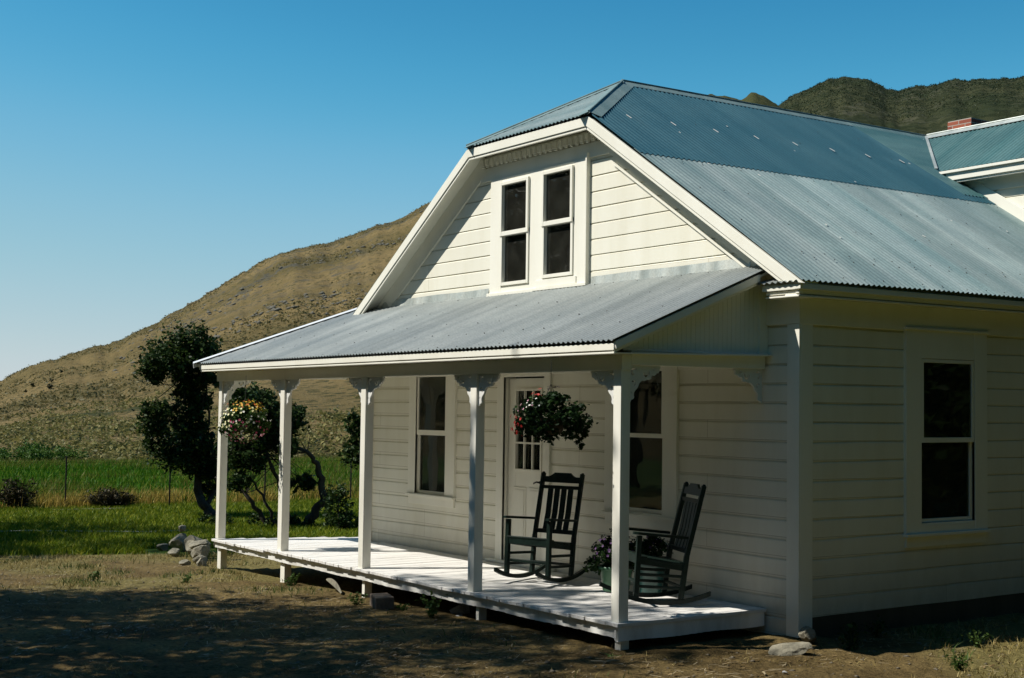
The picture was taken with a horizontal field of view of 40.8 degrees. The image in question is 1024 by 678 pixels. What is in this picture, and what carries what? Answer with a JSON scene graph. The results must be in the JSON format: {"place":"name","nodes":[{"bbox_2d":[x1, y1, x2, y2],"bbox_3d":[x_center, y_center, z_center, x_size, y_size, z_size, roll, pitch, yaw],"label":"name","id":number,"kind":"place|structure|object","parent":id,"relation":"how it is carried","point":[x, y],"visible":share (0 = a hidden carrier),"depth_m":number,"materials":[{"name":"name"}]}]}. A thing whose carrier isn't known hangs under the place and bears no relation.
{"place":"outdoors","nodes":[
{"label":"outdoors","id":0,"kind":"place"},
{"bbox_2d":[0,495,358,556],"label":"lawn grass","id":1,"kind":"structure","parent":0,"point":[132,518],"depth_m":25.15,"materials":[{"name":"green plant"}]},
{"bbox_2d":[0,454,359,506],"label":"field grass","id":2,"kind":"structure","parent":0,"point":[55,471],"depth_m":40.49,"materials":[{"name":"green plant"}]},
{"bbox_2d":[0,92,783,460],"bbox_3d":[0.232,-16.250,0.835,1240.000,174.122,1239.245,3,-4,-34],"label":"hills","id":3,"kind":"structure","parent":0,"point":[292,280],"depth_m":232.95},
{"bbox_2d":[0,381,360,460],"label":"sagebrush","id":4,"kind":"object","parent":3,"relation":"on","point":[111,449],"visible":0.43,"depth_m":76.65,"materials":[{"name":"green plant"}]},
{"bbox_2d":[0,201,430,420],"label":"hillside brush","id":5,"kind":"object","parent":3,"relation":"on","point":[22,405],"visible":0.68,"depth_m":185.43,"materials":[{"name":"brown plant"}]},
{"bbox_2d":[98,209,425,372],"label":"hillside rocks","id":6,"kind":"object","parent":3,"relation":"on","point":[272,308],"visible":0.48,"depth_m":220.91,"materials":[{"name":"stone"}]},
{"bbox_2d":[0,460,1023,677],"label":"ground","id":7,"kind":"structure","parent":0,"point":[162,656],"depth_m":11.67,"materials":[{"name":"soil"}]},
{"bbox_2d":[0,475,42,507],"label":"dry shrub","id":8,"kind":"object","parent":7,"relation":"on","point":[17,493],"visible":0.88,"depth_m":29.70,"materials":[{"name":"plant"}]},
{"bbox_2d":[0,439,91,461],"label":"green shrub","id":9,"kind":"object","parent":7,"relation":"on","point":[34,451],"visible":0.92,"depth_m":54.44,"materials":[{"name":"green plant"}]},
{"bbox_2d":[11,530,177,532],"bbox_3d":[-8.426,3.362,23.965,5.428,0.061,0.159,2,-3,-17],"label":"irrigation pipe","id":10,"kind":"object","parent":7,"relation":"on","point":[86,531],"visible":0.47,"depth_m":24.18,"materials":[{"name":"grey"}]},
{"bbox_2d":[89,570,100,580],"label":"weed","id":11,"kind":"object","parent":7,"relation":"on","point":[95,575],"visible":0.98,"depth_m":16.48,"materials":[{"name":"green plant"}]},
{"bbox_2d":[82,486,142,507],"bbox_3d":[-8.896,3.545,30.544,1.390,0.572,1.400,3,-4,-34],"label":"dry shrub","id":12,"kind":"object","parent":7,"relation":"on","point":[115,498],"visible":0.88,"depth_m":30.31,"materials":[{"name":"plant"}]},
{"bbox_2d":[157,543,167,550],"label":"field stone","id":13,"kind":"object","parent":7,"relation":"on","point":[163,547],"visible":1,"depth_m":20.86,"materials":[{"name":"grey stone"}]},
{"bbox_2d":[168,548,179,556],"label":"field stone","id":14,"kind":"object","parent":7,"relation":"on","point":[174,551],"visible":0.96,"depth_m":19.85,"materials":[{"name":"grey stone"}]},
{"bbox_2d":[169,533,186,550],"bbox_3d":[-4.995,3.050,20.699,0.308,0.262,0.392,3,-4,-34],"label":"field stone","id":15,"kind":"object","parent":7,"relation":"on","point":[176,541],"visible":0.73,"depth_m":20.57,"materials":[{"name":"grey stone"}]},
{"bbox_2d":[178,525,185,531],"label":"field stone","id":16,"kind":"object","parent":15,"relation":"on","point":[182,528],"visible":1,"depth_m":20.69,"materials":[{"name":"grey stone"}]},
{"bbox_2d":[0,479,359,508],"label":"tall dry grass","id":17,"kind":"structure","parent":7,"relation":"on","point":[57,502],"depth_m":31.80,"materials":[{"name":"plant"}]},
{"bbox_2d":[129,317,233,515],"bbox_3d":[-6.800,1.744,28.420,2.218,4.340,2.061,3,-4,-34],"label":"lilac tree","id":18,"kind":"object","parent":7,"relation":"on","point":[188,443],"visible":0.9,"depth_m":28.27,"materials":[{"name":"green plant"}]},
{"bbox_2d":[6,456,358,503],"bbox_3d":[-7.784,3.343,31.279,14.042,1.361,0.802,3,-3,-32],"label":"wire fence","id":19,"kind":"object","parent":7,"relation":"on","point":[169,495],"visible":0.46,"depth_m":30.84,"materials":[{"name":"grey metal"}]},
{"bbox_2d":[179,559,190,565],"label":"field stone","id":20,"kind":"object","parent":7,"relation":"on","point":[183,562],"visible":0.92,"depth_m":18.60,"materials":[{"name":"grey stone"}]},
{"bbox_2d":[178,573,192,582],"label":"weed","id":21,"kind":"object","parent":7,"relation":"on","point":[185,580],"visible":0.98,"depth_m":16.24,"materials":[{"name":"green plant"}]},
{"bbox_2d":[185,540,194,554],"bbox_3d":[-4.580,3.026,19.944,0.321,0.232,0.271,-2,-4,40],"label":"field stone","id":22,"kind":"object","parent":7,"relation":"on","point":[188,550],"visible":0.23,"depth_m":19.90,"materials":[{"name":"grey stone"}]},
{"bbox_2d":[184,535,210,547],"bbox_3d":[-4.647,3.022,20.376,0.389,0.244,0.312,2,-3,-19],"label":"field stone","id":23,"kind":"object","parent":7,"relation":"on","point":[191,537],"visible":0.34,"depth_m":20.30,"materials":[{"name":"grey stone"}]},
{"bbox_2d":[188,539,209,551],"bbox_3d":[-4.450,2.958,19.570,0.296,0.218,0.294,1,-3,-1],"label":"field stone","id":24,"kind":"object","parent":7,"relation":"on","point":[193,544],"visible":0.52,"depth_m":19.50,"materials":[{"name":"grey stone"}]},
{"bbox_2d":[191,545,209,557],"bbox_3d":[-4.348,2.978,19.173,0.282,0.227,0.239,-2,-4,43],"label":"field stone","id":25,"kind":"object","parent":7,"relation":"on","point":[203,550],"visible":0.8,"depth_m":19.09,"materials":[{"name":"grey stone"}]},
{"bbox_2d":[193,554,207,563],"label":"field stone","id":26,"kind":"object","parent":7,"relation":"on","point":[197,558],"visible":0.62,"depth_m":18.73,"materials":[{"name":"grey stone"}]},
{"bbox_2d":[196,558,206,565],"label":"field stone","id":27,"kind":"object","parent":7,"relation":"on","point":[200,561],"visible":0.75,"depth_m":18.37,"materials":[{"name":"grey stone"}]},
{"bbox_2d":[213,381,326,526],"bbox_3d":[-4.530,2.241,26.115,2.254,2.983,1.672,1,-3,-11],"label":"lilac tree","id":28,"kind":"object","parent":7,"relation":"on","point":[246,454],"visible":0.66,"depth_m":25.95,"materials":[{"name":"green plant"}]},
{"bbox_2d":[198,512,358,526],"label":"undergrowth","id":29,"kind":"object","parent":7,"relation":"on","point":[295,519],"visible":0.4,"depth_m":26.18,"materials":[{"name":"green plant"}]},
{"bbox_2d":[279,573,301,585],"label":"weed","id":30,"kind":"object","parent":7,"relation":"on","point":[290,580],"visible":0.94,"depth_m":16.09,"materials":[{"name":"green plant"}]},
{"bbox_2d":[326,578,341,593],"bbox_3d":[-1.956,2.715,15.176,0.032,0.111,0.562,2,-3,-24],"label":"bent metal strip","id":31,"kind":"object","parent":7,"relation":"on","point":[332,582],"visible":1,"depth_m":15.21,"materials":[{"name":"grey metal"}]},
{"bbox_2d":[319,481,358,530],"bbox_3d":[-3.070,3.083,25.020,0.851,0.973,0.828,1,-3,-5],"label":"young shrub","id":32,"kind":"object","parent":7,"relation":"on","point":[339,494],"visible":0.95,"depth_m":24.93,"materials":[{"name":"green plant"}]},
{"bbox_2d":[337,411,360,469],"bbox_3d":[-2.591,2.599,26.962,1.724,2.368,1.160,1,-3,-12],"label":"dark shrub tree","id":33,"kind":"object","parent":7,"relation":"on","point":[355,426],"visible":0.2,"depth_m":26.88,"materials":[{"name":"green plant"}]},
{"bbox_2d":[347,592,367,604],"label":"weed","id":34,"kind":"object","parent":7,"relation":"on","point":[357,599],"visible":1,"depth_m":14.17,"materials":[{"name":"green plant"}]},
{"bbox_2d":[370,593,393,609],"bbox_3d":[-1.320,2.661,13.960,0.191,0.131,0.403,0,-4,-15],"label":"masonry block","id":35,"kind":"object","parent":7,"relation":"on","point":[381,601],"depth_m":13.78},
{"bbox_2d":[396,603,411,610],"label":"weed","id":36,"kind":"object","parent":7,"relation":"on","point":[401,608],"visible":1,"depth_m":13.68,"materials":[{"name":"green plant"}]},
{"bbox_2d":[413,590,447,616],"bbox_3d":[-0.760,2.542,13.164,0.182,0.258,0.370,4,-4,-44],"label":"weed","id":37,"kind":"object","parent":7,"relation":"on","point":[432,611],"visible":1,"depth_m":13.18,"materials":[{"name":"green plant"}]},
{"bbox_2d":[449,603,469,613],"bbox_3d":[-0.510,2.643,13.481,0.187,0.125,0.177,3,-4,-34],"label":"pier stone","id":38,"kind":"object","parent":7,"relation":"on","point":[462,608],"visible":0.93,"depth_m":13.43,"materials":[{"name":"grey stone"}]},
{"bbox_2d":[0,549,977,677],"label":"green grass tufts","id":39,"kind":"object","parent":7,"relation":"on","point":[312,588],"visible":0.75,"depth_m":15.51,"materials":[{"name":"green plant"}]},
{"bbox_2d":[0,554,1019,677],"bbox_3d":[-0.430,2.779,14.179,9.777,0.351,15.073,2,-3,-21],"label":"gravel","id":40,"kind":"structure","parent":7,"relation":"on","point":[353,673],"depth_m":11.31,"materials":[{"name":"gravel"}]},
{"bbox_2d":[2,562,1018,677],"bbox_3d":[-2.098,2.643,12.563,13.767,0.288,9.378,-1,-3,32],"label":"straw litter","id":41,"kind":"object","parent":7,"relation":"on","point":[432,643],"visible":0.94,"depth_m":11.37,"materials":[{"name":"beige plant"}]},
{"bbox_2d":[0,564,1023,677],"bbox_3d":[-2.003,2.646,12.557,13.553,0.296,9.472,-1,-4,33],"label":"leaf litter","id":42,"kind":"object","parent":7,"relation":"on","point":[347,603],"visible":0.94,"depth_m":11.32,"materials":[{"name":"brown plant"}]},
{"bbox_2d":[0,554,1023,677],"bbox_3d":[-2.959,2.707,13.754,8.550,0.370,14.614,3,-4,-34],"label":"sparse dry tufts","id":43,"kind":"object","parent":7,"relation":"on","point":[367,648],"visible":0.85,"depth_m":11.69,"materials":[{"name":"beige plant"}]},
{"bbox_2d":[193,79,1023,649],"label":"farmhouse","id":44,"kind":"object","parent":7,"relation":"on","point":[793,341],"visible":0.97,"depth_m":13.35,"materials":[{"name":"paint"}]},
{"bbox_2d":[218,392,271,442],"bbox_3d":[-3.227,0.858,16.680,0.623,0.830,0.637,3,-4,-34],"label":"hanging flower basket","id":45,"kind":"object","parent":44,"relation":"hanging from","point":[238,422],"visible":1,"depth_m":16.57,"materials":[{"name":"multicoloured"}]},
{"bbox_2d":[405,375,456,507],"bbox_3d":[-0.938,1.142,16.786,0.178,1.762,1.105,3,-4,-34],"label":"window","id":46,"kind":"structure","parent":44,"relation":"in","point":[432,400],"depth_m":16.79,"materials":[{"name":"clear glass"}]},
{"bbox_2d":[508,378,543,564],"bbox_3d":[0.161,1.443,15.162,0.110,2.028,0.746,3,-4,-34],"label":"door","id":47,"kind":"structure","parent":44,"relation":"in","point":[525,453],"depth_m":15.23,"materials":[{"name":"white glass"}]},
{"bbox_2d":[486,152,590,296],"bbox_3d":[0.273,-1.214,15.099,0.082,1.406,1.865,3,-4,-34],"label":"window","id":48,"kind":"structure","parent":44,"relation":"in","point":[540,219],"depth_m":14.98,"materials":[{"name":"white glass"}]},
{"bbox_2d":[494,471,586,581],"bbox_3d":[0.301,1.873,13.761,0.605,1.060,0.877,-1,-4,36],"label":"rocking chair","id":49,"kind":"object","parent":44,"relation":"on","point":[533,542],"visible":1,"depth_m":13.84,"materials":[{"name":"green paint"}]},
{"bbox_2d":[510,360,598,449],"bbox_3d":[0.345,0.551,11.506,0.725,0.750,0.512,0,-3,14],"label":"hanging flower basket","id":50,"kind":"object","parent":44,"relation":"hanging from","point":[533,422],"visible":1,"depth_m":11.43,"materials":[{"name":"green"}]},
{"bbox_2d":[582,528,635,591],"bbox_3d":[0.989,2.084,13.019,0.573,0.593,0.553,3,-4,-34],"label":"potted plant","id":51,"kind":"object","parent":44,"relation":"on","point":[604,569],"visible":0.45,"depth_m":12.97,"materials":[{"name":"green plant"}]},
{"bbox_2d":[601,366,678,530],"bbox_3d":[1.299,0.981,13.540,0.178,1.727,1.125,3,-4,-34],"label":"window","id":52,"kind":"structure","parent":44,"relation":"in","point":[654,408],"depth_m":13.41,"materials":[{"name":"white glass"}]},
{"bbox_2d":[632,536,672,592],"bbox_3d":[1.316,2.099,12.919,0.388,0.562,0.367,1,-3,-6],"label":"potted plant","id":53,"kind":"object","parent":44,"relation":"on","point":[649,546],"visible":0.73,"depth_m":12.81,"materials":[{"name":"green plant"}]},
{"bbox_2d":[599,482,710,604],"bbox_3d":[1.279,1.818,12.342,0.878,1.054,0.605,1,-3,-11],"label":"rocking chair","id":54,"kind":"object","parent":44,"relation":"on","point":[685,534],"visible":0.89,"depth_m":12.18,"materials":[{"name":"green paint"}]},
{"bbox_2d":[903,327,990,547],"bbox_3d":[4.043,0.917,12.927,1.215,2.017,0.178,3,-4,-34],"label":"window","id":55,"kind":"structure","parent":44,"relation":"in","point":[945,496],"depth_m":12.89,"materials":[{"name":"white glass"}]},
{"bbox_2d":[601,650,619,657],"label":"weed","id":56,"kind":"object","parent":7,"relation":"on","point":[611,655],"visible":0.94,"depth_m":10.87,"materials":[{"name":"green plant"}]},
{"bbox_2d":[605,659,619,662],"bbox_3d":[0.767,2.456,10.510,0.121,0.024,0.017,2,-3,-26],"label":"broken stick","id":57,"kind":"object","parent":7,"relation":"on","point":[611,660],"visible":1,"depth_m":10.50,"materials":[{"name":"wood"}]},
{"bbox_2d":[768,642,811,655],"bbox_3d":[2.229,2.484,11.059,0.356,0.085,0.183,-5,11,4],"label":"rock","id":58,"kind":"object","parent":7,"relation":"on","point":[791,649],"depth_m":11.01,"materials":[{"name":"grey stone"}]},
{"bbox_2d":[798,626,816,642],"bbox_3d":[2.468,2.469,11.495,0.156,0.152,0.148,0,-3,14],"label":"field stone","id":59,"kind":"object","parent":7,"relation":"on","point":[806,633],"visible":0.97,"depth_m":11.44,"materials":[{"name":"grey stone"}]},
{"bbox_2d":[840,622,866,641],"bbox_3d":[2.874,2.463,11.574,0.213,0.174,0.270,1,-3,-4],"label":"shrub","id":60,"kind":"object","parent":7,"relation":"on","point":[853,625],"visible":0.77,"depth_m":11.55,"materials":[{"name":"green plant"}]},
{"bbox_2d":[944,654,973,670],"bbox_3d":[3.382,2.458,10.440,0.193,0.137,0.174,1,-3,-7],"label":"weed","id":61,"kind":"object","parent":7,"relation":"on","point":[957,666],"visible":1,"depth_m":10.43,"materials":[{"name":"green plant"}]},
{"bbox_2d":[961,629,993,647],"bbox_3d":[3.874,2.505,11.448,0.210,0.151,0.202,3,-3,-30],"label":"weed","id":62,"kind":"object","parent":7,"relation":"on","point":[976,644],"visible":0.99,"depth_m":11.46,"materials":[{"name":"green plant"}]},
{"bbox_2d":[0,0,1023,380],"label":"sky","id":63,"kind":"structure","parent":0,"point":[153,153],"materials":[{"name":"blue"}]},
{"bbox_2d":[779,76,1023,134],"bbox_3d":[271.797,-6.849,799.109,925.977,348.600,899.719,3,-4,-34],"label":"mountain","id":64,"kind":"structure","parent":0,"point":[924,123],"depth_m":703.76,"materials":[{"name":"green plant"}]},
{"bbox_2d":[778,76,1023,122],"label":"mountain brush","id":65,"kind":"object","parent":64,"relation":"on","point":[920,87],"visible":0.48,"depth_m":763.17,"materials":[{"name":"green plant"}]}
]}

